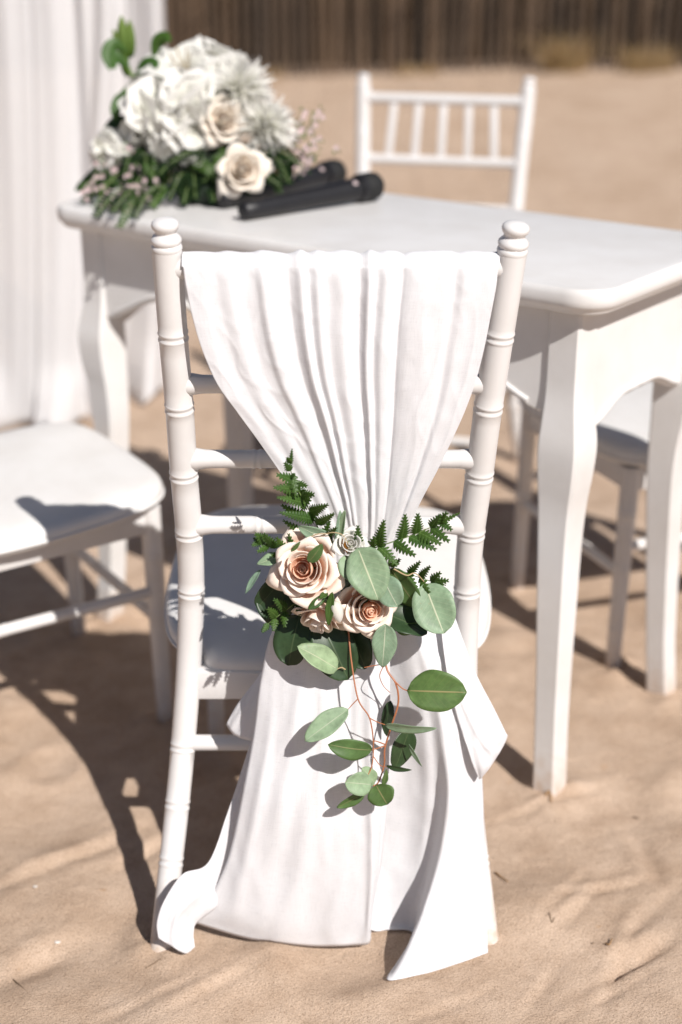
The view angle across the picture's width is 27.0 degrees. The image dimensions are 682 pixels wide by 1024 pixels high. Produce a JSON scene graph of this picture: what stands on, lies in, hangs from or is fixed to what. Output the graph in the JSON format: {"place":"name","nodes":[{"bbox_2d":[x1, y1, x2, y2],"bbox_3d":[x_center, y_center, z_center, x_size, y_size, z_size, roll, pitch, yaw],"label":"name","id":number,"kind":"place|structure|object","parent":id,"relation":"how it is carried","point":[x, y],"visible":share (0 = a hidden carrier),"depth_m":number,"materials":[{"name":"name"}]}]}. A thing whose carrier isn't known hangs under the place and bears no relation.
{"place":"outdoors","nodes":[
{"label":"outdoors","id":0,"kind":"place"},
{"bbox_2d":[0,57,681,1023],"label":"sand","id":1,"kind":"structure","parent":0,"point":[586,857],"depth_m":2.21,"materials":[{"name":"beige sand"}]},
{"bbox_2d":[0,0,92,429],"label":"curtain","id":2,"kind":"object","parent":1,"relation":"on","point":[44,150],"visible":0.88,"depth_m":3.52,"materials":[{"name":"white fabric"}]},
{"bbox_2d":[0,423,172,722],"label":"plain chair","id":3,"kind":"object","parent":1,"relation":"on","point":[71,492],"visible":0.98,"depth_m":2.22,"materials":[{"name":"white paint"}]},
{"bbox_2d":[83,0,165,403],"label":"curtain","id":4,"kind":"object","parent":1,"relation":"on","point":[105,85],"visible":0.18,"depth_m":3.70,"materials":[{"name":"white fabric"}]},
{"bbox_2d":[259,66,287,79],"bbox_3d":[-0.584,-3.194,10.343,0.490,0.108,0.370,0,22,0],"label":"grass tuft","id":5,"kind":"object","parent":1,"relation":"on","point":[274,74],"visible":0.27,"depth_m":10.34,"materials":[{"name":"plant"}]},
{"bbox_2d":[150,216,529,952],"bbox_3d":[-0.022,0.054,1.897,0.460,0.964,0.550,0,22,0],"label":"dressed chair","id":6,"kind":"object","parent":1,"relation":"on","point":[214,630],"visible":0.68,"depth_m":1.76,"materials":[{"name":"white paint"}]},
{"bbox_2d":[157,249,507,980],"bbox_3d":[-0.013,0.147,1.660,0.438,0.886,0.159,0,22,0],"label":"chair drape","id":7,"kind":"object","parent":6,"relation":"hanging from","point":[349,377],"visible":0.77,"depth_m":1.71,"materials":[{"name":"white fabric"}]},
{"bbox_2d":[245,448,466,808],"bbox_3d":[0.017,0.138,1.642,0.256,0.441,0.094,0,22,0],"label":"flower spray","id":8,"kind":"object","parent":7,"relation":"attached to","point":[378,603],"visible":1,"depth_m":1.64,"materials":[{"name":"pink plant"}]},
{"bbox_2d":[57,184,681,796],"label":"signing table","id":9,"kind":"object","parent":1,"relation":"on","point":[599,328],"visible":0.52,"depth_m":2.13,"materials":[{"name":"white paint"}]},
{"bbox_2d":[75,15,339,228],"bbox_3d":[-0.241,-0.652,2.383,0.415,0.334,0.255,-10,24,-24],"label":"flower arrangement","id":10,"kind":"object","parent":9,"relation":"on","point":[194,110],"visible":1,"depth_m":2.36,"materials":[{"name":"beige plant"}]},
{"bbox_2d":[216,159,346,207],"bbox_3d":[-0.100,-0.573,2.472,0.049,0.050,0.321,17,27,36],"label":"microphone","id":11,"kind":"object","parent":9,"relation":"on","point":[327,172],"visible":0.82,"depth_m":2.50,"materials":[{"name":"black metal"}]},
{"bbox_2d":[238,172,384,219],"bbox_3d":[-0.045,-0.524,2.352,0.305,0.050,0.049,-19,29,-39],"label":"microphone","id":12,"kind":"object","parent":9,"relation":"on","point":[364,187],"visible":1,"depth_m":2.35,"materials":[{"name":"black metal"}]},
{"bbox_2d":[393,61,447,76],"bbox_3d":[0.572,-3.217,10.339,0.444,0.116,0.349,8,23,18],"label":"grass tuft","id":13,"kind":"object","parent":1,"relation":"on","point":[431,71],"visible":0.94,"depth_m":10.34,"materials":[{"name":"plant"}]},
{"bbox_2d":[164,0,681,76],"bbox_3d":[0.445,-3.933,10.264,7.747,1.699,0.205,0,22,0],"label":"paling fence","id":14,"kind":"object","parent":1,"relation":"on","point":[392,34],"visible":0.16,"depth_m":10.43,"materials":[{"name":"brown wood"}]},
{"bbox_2d":[356,73,535,463],"bbox_3d":[0.181,-0.473,3.204,0.458,0.945,0.511,6,23,13],"label":"plain chair","id":15,"kind":"object","parent":1,"relation":"on","point":[523,101],"visible":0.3,"depth_m":3.25,"materials":[{"name":"white paint"}]},
{"bbox_2d":[508,24,630,73],"bbox_3d":[1.534,-3.365,10.316,1.048,0.352,1.034,-13,25,-28],"label":"grass tuft","id":16,"kind":"object","parent":1,"relation":"on","point":[574,60],"visible":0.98,"depth_m":10.24,"materials":[{"name":"plant"}]},
{"bbox_2d":[511,381,681,668],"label":"plain chair","id":17,"kind":"object","parent":1,"relation":"on","point":[623,428],"visible":0.62,"depth_m":2.45,"materials":[{"name":"white paint"}]},
{"bbox_2d":[598,38,681,73],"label":"grass tuft","id":18,"kind":"object","parent":1,"relation":"on","point":[637,68],"visible":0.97,"depth_m":10.21,"materials":[{"name":"plant"}]}
]}

